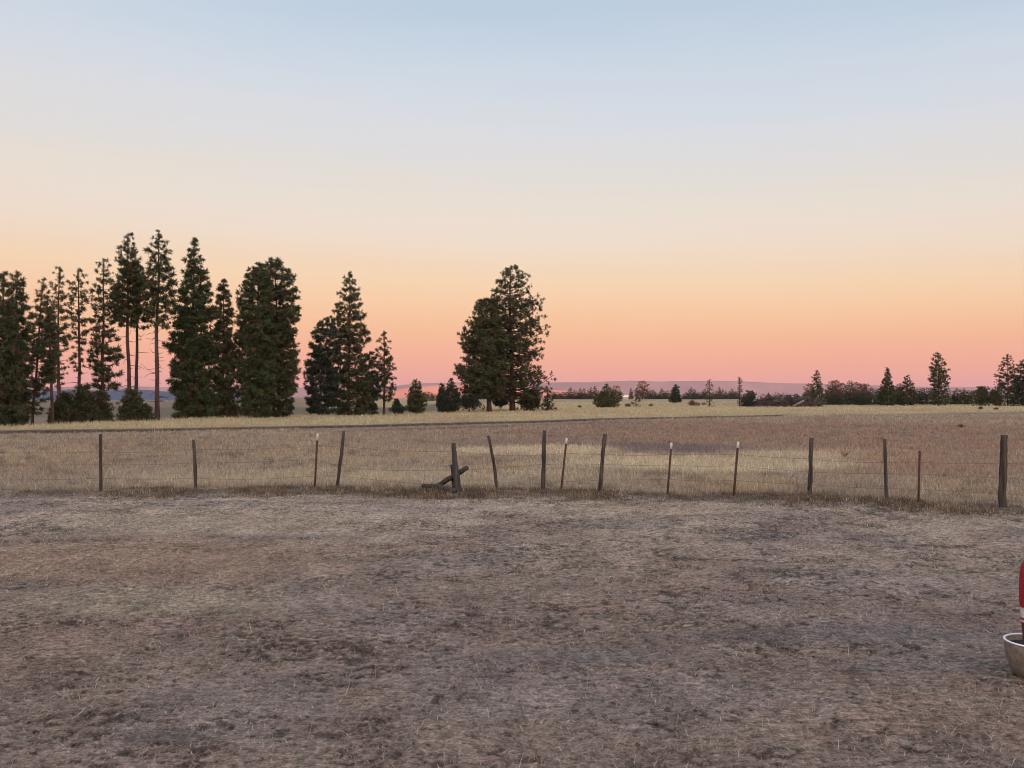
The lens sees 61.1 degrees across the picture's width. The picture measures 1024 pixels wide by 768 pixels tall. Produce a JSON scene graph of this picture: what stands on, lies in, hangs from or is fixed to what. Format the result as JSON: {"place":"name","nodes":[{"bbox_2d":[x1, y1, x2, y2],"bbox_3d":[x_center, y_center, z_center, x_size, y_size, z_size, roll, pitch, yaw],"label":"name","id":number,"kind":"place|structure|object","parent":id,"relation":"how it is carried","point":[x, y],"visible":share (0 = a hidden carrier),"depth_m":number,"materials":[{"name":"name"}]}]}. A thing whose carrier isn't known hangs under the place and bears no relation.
{"place":"outdoors","nodes":[
{"label":"outdoors","id":0,"kind":"place"},
{"bbox_2d":[30,389,240,399],"bbox_3d":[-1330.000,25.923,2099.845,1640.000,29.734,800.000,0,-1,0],"label":"wooded hill","id":1,"kind":"structure","parent":0,"point":[145,395],"depth_m":2015.29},
{"bbox_2d":[360,385,616,398],"bbox_3d":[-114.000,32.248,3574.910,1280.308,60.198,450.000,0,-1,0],"label":"red hill","id":2,"kind":"structure","parent":0,"point":[400,393],"depth_m":3552.32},
{"bbox_2d":[0,398,1023,767],"bbox_3d":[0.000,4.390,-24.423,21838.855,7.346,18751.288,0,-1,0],"label":"ground","id":3,"kind":"structure","parent":0,"point":[834,582],"depth_m":8.20,"materials":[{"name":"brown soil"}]},
{"bbox_2d":[0,270,30,426],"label":"pine tree","id":4,"kind":"object","parent":3,"relation":"on","point":[10,384],"visible":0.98,"depth_m":53.95,"materials":[{"name":"green plant"}]},
{"bbox_2d":[1,270,36,423],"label":"pine tree","id":5,"kind":"object","parent":3,"relation":"on","point":[21,297],"visible":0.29,"depth_m":56.02,"materials":[{"name":"green plant"}]},
{"bbox_2d":[24,277,57,424],"bbox_3d":[-32.831,-2.196,60.067,2.327,10.544,2.138,0,-1,29],"label":"pine tree","id":6,"kind":"object","parent":3,"relation":"on","point":[38,386],"visible":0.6,"depth_m":59.88,"materials":[{"name":"green plant"}]},
{"bbox_2d":[35,299,59,424],"bbox_3d":[-30.600,-1.370,57.011,1.665,8.415,1.629,0,-1,0],"label":"pine tree","id":7,"kind":"object","parent":3,"relation":"on","point":[49,364],"visible":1,"depth_m":56.93,"materials":[{"name":"green plant"}]},
{"bbox_2d":[45,399,72,424],"bbox_3d":[-31.345,1.990,59.994,1.820,1.953,1.635,0,-1,0],"label":"shrub","id":8,"kind":"object","parent":3,"relation":"on","point":[61,410],"visible":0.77,"depth_m":59.71,"materials":[{"name":"green plant"}]},
{"bbox_2d":[47,266,76,397],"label":"pine tree","id":9,"kind":"object","parent":3,"relation":"on","point":[61,329],"visible":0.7,"depth_m":65.98,"materials":[{"name":"green plant"}]},
{"bbox_2d":[54,391,78,423],"bbox_3d":[-31.834,1.743,61.957,1.913,2.590,1.826,-1,-1,39],"label":"shrub","id":10,"kind":"object","parent":3,"relation":"on","point":[67,397],"visible":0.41,"depth_m":61.86,"materials":[{"name":"green plant"}]},
{"bbox_2d":[67,268,94,389],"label":"pine tree","id":11,"kind":"object","parent":3,"relation":"on","point":[79,320],"visible":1,"depth_m":68.00,"materials":[{"name":"green plant"}]},
{"bbox_2d":[71,382,100,422],"bbox_3d":[-31.101,1.462,62.959,2.556,3.209,2.341,0,-1,0],"label":"shrub","id":12,"kind":"object","parent":3,"relation":"on","point":[83,396],"visible":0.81,"depth_m":62.67,"materials":[{"name":"green plant"}]},
{"bbox_2d":[92,390,114,422],"bbox_3d":[-30.400,1.722,63.920,2.186,2.731,2.404,0,-1,-22],"label":"shrub","id":13,"kind":"object","parent":3,"relation":"on","point":[104,412],"visible":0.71,"depth_m":63.74,"materials":[{"name":"green plant"}]},
{"bbox_2d":[86,257,124,391],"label":"pine tree","id":14,"kind":"object","parent":3,"relation":"on","point":[102,348],"visible":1,"depth_m":68.88,"materials":[{"name":"green plant"}]},
{"bbox_2d":[110,232,146,391],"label":"pine tree","id":15,"kind":"object","parent":3,"relation":"on","point":[121,305],"visible":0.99,"depth_m":69.85,"materials":[{"name":"green plant"}]},
{"bbox_2d":[115,388,145,421],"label":"shrub","id":16,"kind":"object","parent":3,"relation":"on","point":[132,404],"visible":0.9,"depth_m":65.68,"materials":[{"name":"green plant"}]},
{"bbox_2d":[129,251,151,391],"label":"pine tree","id":17,"kind":"object","parent":3,"relation":"on","point":[147,326],"visible":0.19,"depth_m":72.11,"materials":[{"name":"green plant"}]},
{"bbox_2d":[138,402,158,420],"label":"shrub","id":18,"kind":"object","parent":3,"relation":"on","point":[147,413],"visible":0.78,"depth_m":66.74,"materials":[{"name":"green plant"}]},
{"bbox_2d":[137,229,179,417],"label":"pine tree","id":19,"kind":"object","parent":3,"relation":"on","point":[155,311],"visible":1,"depth_m":68.33,"materials":[{"name":"green plant"}]},
{"bbox_2d":[161,237,222,418],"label":"fir tree","id":20,"kind":"object","parent":3,"relation":"on","point":[192,390],"visible":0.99,"depth_m":73.43,"materials":[{"name":"green plant"}]},
{"bbox_2d":[212,278,240,417],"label":"pine tree","id":21,"kind":"object","parent":3,"relation":"on","point":[226,389],"visible":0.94,"depth_m":75.57,"materials":[{"name":"green plant"}]},
{"bbox_2d":[230,262,281,417],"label":"pine tree","id":22,"kind":"object","parent":3,"relation":"on","point":[253,331],"visible":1,"depth_m":75.76,"materials":[{"name":"green plant"}]},
{"bbox_2d":[255,256,302,416],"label":"pine tree","id":23,"kind":"object","parent":3,"relation":"on","point":[284,317],"visible":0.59,"depth_m":78.42,"materials":[{"name":"green plant"}]},
{"bbox_2d":[303,315,346,414],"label":"pine tree","id":24,"kind":"object","parent":3,"relation":"on","point":[322,362],"visible":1,"depth_m":85.26,"materials":[{"name":"green plant"}]},
{"bbox_2d":[331,270,377,414],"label":"pine tree","id":25,"kind":"object","parent":3,"relation":"on","point":[345,371],"visible":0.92,"depth_m":87.63,"materials":[{"name":"green plant"}]},
{"bbox_2d":[356,351,380,414],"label":"pine tree","id":26,"kind":"object","parent":3,"relation":"on","point":[374,395],"visible":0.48,"depth_m":89.79,"materials":[{"name":"green plant"}]},
{"bbox_2d":[374,330,397,414],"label":"pine tree","id":27,"kind":"object","parent":3,"relation":"on","point":[385,375],"visible":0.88,"depth_m":91.82,"materials":[{"name":"green plant"}]},
{"bbox_2d":[392,398,402,412],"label":"shrub","id":28,"kind":"object","parent":3,"relation":"on","point":[396,402],"visible":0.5,"depth_m":96.86,"materials":[{"name":"green plant"}]},
{"bbox_2d":[390,405,406,413],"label":"shrub","id":29,"kind":"object","parent":3,"relation":"on","point":[400,409],"visible":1,"depth_m":93.68,"materials":[{"name":"green plant"}]},
{"bbox_2d":[405,378,427,413],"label":"fir tree","id":30,"kind":"object","parent":3,"relation":"on","point":[416,400],"visible":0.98,"depth_m":97.53,"materials":[{"name":"green plant"}]},
{"bbox_2d":[421,483,443,488],"bbox_3d":[-1.728,2.219,18.819,0.571,0.121,0.122,-1,-1,32],"label":"broken rail","id":31,"kind":"object","parent":3,"relation":"on","point":[426,486],"visible":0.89,"depth_m":18.81,"materials":[{"name":"brown wood"}]},
{"bbox_2d":[436,383,450,412],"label":"pine tree","id":32,"kind":"object","parent":3,"relation":"on","point":[442,400],"visible":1,"depth_m":104.64,"materials":[{"name":"green plant"}]},
{"bbox_2d":[434,484,456,492],"bbox_3d":[-1.432,2.248,18.619,0.574,0.186,0.130,-1,-1,33],"label":"broken rail","id":33,"kind":"object","parent":3,"relation":"on","point":[453,490],"visible":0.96,"depth_m":18.55,"materials":[{"name":"brown wood"}]},
{"bbox_2d":[445,378,461,411],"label":"pine tree","id":34,"kind":"object","parent":3,"relation":"on","point":[455,399],"visible":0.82,"depth_m":105.56,"materials":[{"name":"green plant"}]},
{"bbox_2d":[460,393,484,411],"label":"shrub","id":35,"kind":"object","parent":3,"relation":"on","point":[469,401],"visible":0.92,"depth_m":108.18,"materials":[{"name":"green plant"}]},
{"bbox_2d":[452,296,510,411],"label":"pine tree","id":36,"kind":"object","parent":3,"relation":"on","point":[483,371],"visible":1,"depth_m":110.80,"materials":[{"name":"green plant"}]},
{"bbox_2d":[491,399,508,408],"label":"shrub","id":37,"kind":"object","parent":3,"relation":"on","point":[498,403],"visible":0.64,"depth_m":121.46,"materials":[{"name":"green plant"}]},
{"bbox_2d":[0,478,1023,518],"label":"grass strip","id":38,"kind":"object","parent":3,"relation":"on","point":[597,494],"visible":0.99,"depth_m":18.07,"materials":[{"name":"beige plant"}]},
{"bbox_2d":[0,491,1023,767],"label":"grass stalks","id":39,"kind":"object","parent":3,"relation":"on","point":[478,607],"depth_m":8.29,"materials":[{"name":"beige plant"}]},
{"bbox_2d":[19,430,1016,507],"bbox_3d":[-0.756,1.760,18.278,23.090,1.549,2.380,0,-1,9],"label":"wire fence","id":40,"kind":"object","parent":3,"relation":"on","point":[454,476],"visible":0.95,"depth_m":18.60,"materials":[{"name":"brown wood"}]},
{"bbox_2d":[490,264,555,410],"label":"pine tree","id":41,"kind":"object","parent":3,"relation":"on","point":[512,359],"visible":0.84,"depth_m":113.99,"materials":[{"name":"green plant"}]},
{"bbox_2d":[516,389,543,410],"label":"shrub","id":42,"kind":"object","parent":3,"relation":"on","point":[526,407],"visible":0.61,"depth_m":115.43,"materials":[{"name":"green plant"}]},
{"bbox_2d":[540,389,556,409],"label":"pine tree","id":43,"kind":"object","parent":3,"relation":"on","point":[548,405],"visible":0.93,"depth_m":117.81,"materials":[{"name":"green plant"}]},
{"bbox_2d":[572,391,581,398],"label":"pine tree","id":44,"kind":"object","parent":3,"relation":"on","point":[577,396],"visible":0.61,"depth_m":434.64,"materials":[{"name":"green plant"}]},
{"bbox_2d":[592,384,623,407],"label":"bush","id":45,"kind":"object","parent":3,"relation":"on","point":[605,398],"visible":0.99,"depth_m":159.03,"materials":[{"name":"green plant"}]},
{"bbox_2d":[613,385,622,398],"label":"pine tree","id":46,"kind":"object","parent":3,"relation":"on","point":[615,390],"visible":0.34,"depth_m":519.44,"materials":[{"name":"green plant"}]},
{"bbox_2d":[628,387,632,398],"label":"fir tree","id":47,"kind":"object","parent":3,"relation":"on","point":[630,394],"visible":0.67,"depth_m":439.75,"materials":[{"name":"green plant"}]},
{"bbox_2d":[631,388,641,406],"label":"deciduous tree","id":48,"kind":"object","parent":3,"relation":"on","point":[637,398],"visible":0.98,"depth_m":161.85,"materials":[{"name":"plant"}]},
{"bbox_2d":[633,381,650,398],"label":"pine tree","id":49,"kind":"object","parent":3,"relation":"on","point":[642,393],"visible":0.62,"depth_m":454.13,"materials":[{"name":"brown plant"}]},
{"bbox_2d":[646,392,654,398],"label":"pine tree","id":50,"kind":"object","parent":3,"relation":"on","point":[650,395],"visible":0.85,"depth_m":423.70,"materials":[{"name":"green plant"}]},
{"bbox_2d":[667,384,681,402],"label":"pine tree","id":51,"kind":"object","parent":3,"relation":"on","point":[673,396],"visible":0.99,"depth_m":224.57,"materials":[{"name":"green plant"}]},
{"bbox_2d":[686,387,694,398],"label":"fir tree","id":52,"kind":"object","parent":3,"relation":"on","point":[690,390],"visible":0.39,"depth_m":432.24,"materials":[{"name":"green plant"}]},
{"bbox_2d":[698,392,705,398],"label":"pine tree","id":53,"kind":"object","parent":3,"relation":"on","point":[700,396],"visible":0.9,"depth_m":418.47,"materials":[{"name":"green plant"}]},
{"bbox_2d":[703,380,714,406],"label":"dead tree","id":54,"kind":"object","parent":3,"relation":"on","point":[710,394],"visible":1,"depth_m":164.97,"materials":[{"name":"brown plant"}]},
{"bbox_2d":[729,389,735,398],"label":"fir tree","id":55,"kind":"object","parent":3,"relation":"on","point":[732,394],"visible":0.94,"depth_m":417.02,"materials":[{"name":"green plant"}]},
{"bbox_2d":[736,377,742,406],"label":"dead tree","id":56,"kind":"object","parent":3,"relation":"on","point":[739,387],"visible":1,"depth_m":169.94,"materials":[{"name":"plant"}]},
{"bbox_2d":[740,394,745,406],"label":"fir tree","id":57,"kind":"object","parent":3,"relation":"on","point":[743,398],"visible":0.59,"depth_m":171.95,"materials":[{"name":"green plant"}]},
{"bbox_2d":[744,390,756,406],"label":"tree","id":58,"kind":"object","parent":3,"relation":"on","point":[750,397],"visible":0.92,"depth_m":167.56,"materials":[{"name":"green plant"}]},
{"bbox_2d":[751,392,825,406],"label":"brush pile","id":59,"kind":"object","parent":3,"relation":"on","point":[790,401],"visible":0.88,"depth_m":167.00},
{"bbox_2d":[803,383,813,397],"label":"pine tree","id":60,"kind":"object","parent":3,"relation":"on","point":[807,392],"visible":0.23,"depth_m":519.44,"materials":[{"name":"green plant"}]},
{"bbox_2d":[808,370,827,404],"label":"fir tree","id":61,"kind":"object","parent":3,"relation":"on","point":[817,391],"visible":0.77,"depth_m":195.63,"materials":[{"name":"green plant"}]},
{"bbox_2d":[823,388,833,402],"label":"pine tree","id":62,"kind":"object","parent":3,"relation":"on","point":[829,394],"visible":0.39,"depth_m":214.54,"materials":[{"name":"green plant"}]},
{"bbox_2d":[824,392,836,404],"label":"pine tree","id":63,"kind":"object","parent":3,"relation":"on","point":[831,397],"visible":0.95,"depth_m":204.80,"materials":[{"name":"green plant"}]},
{"bbox_2d":[825,380,840,399],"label":"pine tree","id":64,"kind":"object","parent":3,"relation":"on","point":[832,387],"visible":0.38,"depth_m":418.83,"materials":[{"name":"green plant"}]},
{"bbox_2d":[828,380,841,400],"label":"pine tree","id":65,"kind":"object","parent":3,"relation":"on","point":[833,384],"visible":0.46,"depth_m":419.12,"materials":[{"name":"green plant"}]},
{"bbox_2d":[832,393,841,404],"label":"pine tree","id":66,"kind":"object","parent":3,"relation":"on","point":[837,401],"visible":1,"depth_m":203.74,"materials":[{"name":"green plant"}]},
{"bbox_2d":[835,382,847,403],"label":"pine tree","id":67,"kind":"object","parent":3,"relation":"on","point":[844,386],"visible":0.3,"depth_m":419.24,"materials":[{"name":"green plant"}]},
{"bbox_2d":[839,395,845,404],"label":"pine tree","id":68,"kind":"object","parent":3,"relation":"on","point":[843,398],"visible":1,"depth_m":203.92,"materials":[{"name":"green plant"}]},
{"bbox_2d":[838,446,851,456],"bbox_3d":[11.609,2.352,30.276,0.525,0.420,0.454,0,-1,-13],"label":"weed","id":69,"kind":"object","parent":3,"relation":"on","point":[845,453],"visible":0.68,"depth_m":30.29,"materials":[{"name":"beige plant"}]},
{"bbox_2d":[840,390,849,404],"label":"pine tree","id":70,"kind":"object","parent":3,"relation":"on","point":[845,398],"visible":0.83,"depth_m":205.33,"materials":[{"name":"green plant"}]},
{"bbox_2d":[844,380,855,404],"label":"pine tree","id":71,"kind":"object","parent":3,"relation":"on","point":[850,391],"visible":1,"depth_m":204.88,"materials":[{"name":"green plant"}]},
{"bbox_2d":[848,382,861,401],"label":"pine tree","id":72,"kind":"object","parent":3,"relation":"on","point":[854,386],"visible":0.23,"depth_m":419.38,"materials":[{"name":"green plant"}]},
{"bbox_2d":[854,392,862,404],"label":"pine tree","id":73,"kind":"object","parent":3,"relation":"on","point":[857,398],"visible":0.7,"depth_m":205.59,"materials":[{"name":"green plant"}]},
{"bbox_2d":[852,394,866,404],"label":"pine tree","id":74,"kind":"object","parent":3,"relation":"on","point":[857,400],"visible":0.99,"depth_m":203.80,"materials":[{"name":"green plant"}]},
{"bbox_2d":[855,383,867,395],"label":"pine tree","id":75,"kind":"object","parent":3,"relation":"on","point":[865,387],"visible":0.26,"depth_m":419.28,"materials":[{"name":"green plant"}]},
{"bbox_2d":[861,384,873,404],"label":"pine tree","id":76,"kind":"object","parent":3,"relation":"on","point":[867,388],"visible":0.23,"depth_m":418.92,"materials":[{"name":"green plant"}]},
{"bbox_2d":[864,391,872,404],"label":"pine tree","id":77,"kind":"object","parent":3,"relation":"on","point":[869,396],"visible":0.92,"depth_m":207.72,"materials":[{"name":"green plant"}]},
{"bbox_2d":[867,388,876,402],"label":"pine tree","id":78,"kind":"object","parent":3,"relation":"on","point":[872,393],"visible":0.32,"depth_m":214.95,"materials":[{"name":"green plant"}]},
{"bbox_2d":[871,390,881,404],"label":"pine tree","id":79,"kind":"object","parent":3,"relation":"on","point":[874,395],"visible":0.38,"depth_m":211.93,"materials":[{"name":"green plant"}]},
{"bbox_2d":[875,368,897,405],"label":"fir tree","id":80,"kind":"object","parent":3,"relation":"on","point":[886,394],"visible":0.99,"depth_m":199.37,"materials":[{"name":"green plant"}]},
{"bbox_2d":[895,375,917,405],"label":"pine tree","id":81,"kind":"object","parent":3,"relation":"on","point":[904,394],"visible":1,"depth_m":201.70,"materials":[{"name":"green plant"}]},
{"bbox_2d":[917,388,927,403],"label":"pine tree","id":82,"kind":"object","parent":3,"relation":"on","point":[924,391],"visible":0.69,"depth_m":221.48,"materials":[{"name":"green plant"}]},
{"bbox_2d":[918,388,933,404],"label":"pine tree","id":83,"kind":"object","parent":3,"relation":"on","point":[922,398],"visible":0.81,"depth_m":219.90,"materials":[{"name":"green plant"}]},
{"bbox_2d":[928,351,950,405],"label":"pine tree","id":84,"kind":"object","parent":3,"relation":"on","point":[940,375],"visible":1,"depth_m":197.65,"materials":[{"name":"green plant"}]},
{"bbox_2d":[941,391,950,404],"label":"pine tree","id":85,"kind":"object","parent":3,"relation":"on","point":[947,398],"visible":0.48,"depth_m":217.43,"materials":[{"name":"green plant"}]},
{"bbox_2d":[944,390,956,404],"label":"pine tree","id":86,"kind":"object","parent":3,"relation":"on","point":[950,395],"visible":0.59,"depth_m":221.85,"materials":[{"name":"green plant"}]},
{"bbox_2d":[952,388,962,404],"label":"pine tree","id":87,"kind":"object","parent":3,"relation":"on","point":[957,399],"visible":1,"depth_m":219.76,"materials":[{"name":"green plant"}]},
{"bbox_2d":[958,388,971,404],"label":"pine tree","id":88,"kind":"object","parent":3,"relation":"on","point":[962,397],"visible":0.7,"depth_m":221.76,"materials":[{"name":"green plant"}]},
{"bbox_2d":[963,390,973,403],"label":"pine tree","id":89,"kind":"object","parent":3,"relation":"on","point":[965,398],"visible":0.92,"depth_m":219.66,"materials":[{"name":"green plant"}]},
{"bbox_2d":[970,386,989,405],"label":"shrub","id":90,"kind":"object","parent":3,"relation":"on","point":[981,394],"visible":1,"depth_m":191.53,"materials":[{"name":"green plant"}]},
{"bbox_2d":[985,389,1005,405],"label":"shrub","id":91,"kind":"object","parent":3,"relation":"on","point":[995,397],"visible":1,"depth_m":189.47,"materials":[{"name":"green plant"}]},
{"bbox_2d":[989,354,1022,405],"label":"pine tree","id":92,"kind":"object","parent":3,"relation":"on","point":[1008,389],"visible":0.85,"depth_m":193.66,"materials":[{"name":"green plant"}]},
{"bbox_2d":[1003,633,1023,677],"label":"bowl","id":93,"kind":"object","parent":3,"relation":"on","point":[1014,647],"visible":0.99,"depth_m":6.44,"materials":[{"name":"beige ceramic"}]},
{"bbox_2d":[1012,359,1023,405],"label":"pine tree","id":94,"kind":"object","parent":3,"relation":"on","point":[1021,383],"visible":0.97,"depth_m":191.77,"materials":[{"name":"green plant"}]},
{"bbox_2d":[0,412,1023,505],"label":"field grass","id":95,"kind":"structure","parent":0,"point":[725,486],"depth_m":29.78,"materials":[{"name":"beige plant"}]},
{"bbox_2d":[0,401,1023,429],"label":"strip grass","id":96,"kind":"structure","parent":0,"point":[342,420],"depth_m":94.28,"materials":[{"name":"beige plant"}]},
{"bbox_2d":[0,0,1023,388],"label":"sky","id":97,"kind":"structure","parent":0,"point":[767,191],"materials":[{"name":"blue"}]},
{"bbox_2d":[28,381,1020,397],"bbox_3d":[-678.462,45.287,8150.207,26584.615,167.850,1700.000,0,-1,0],"label":"hills","id":98,"kind":"structure","parent":0,"point":[759,388],"depth_m":8070.04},
{"bbox_2d":[1019,561,1023,644],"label":"canister","id":99,"kind":"object","parent":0,"point":[1021,588],"visible":0.98,"depth_m":6.48,"materials":[{"name":"red metal"}]}
]}

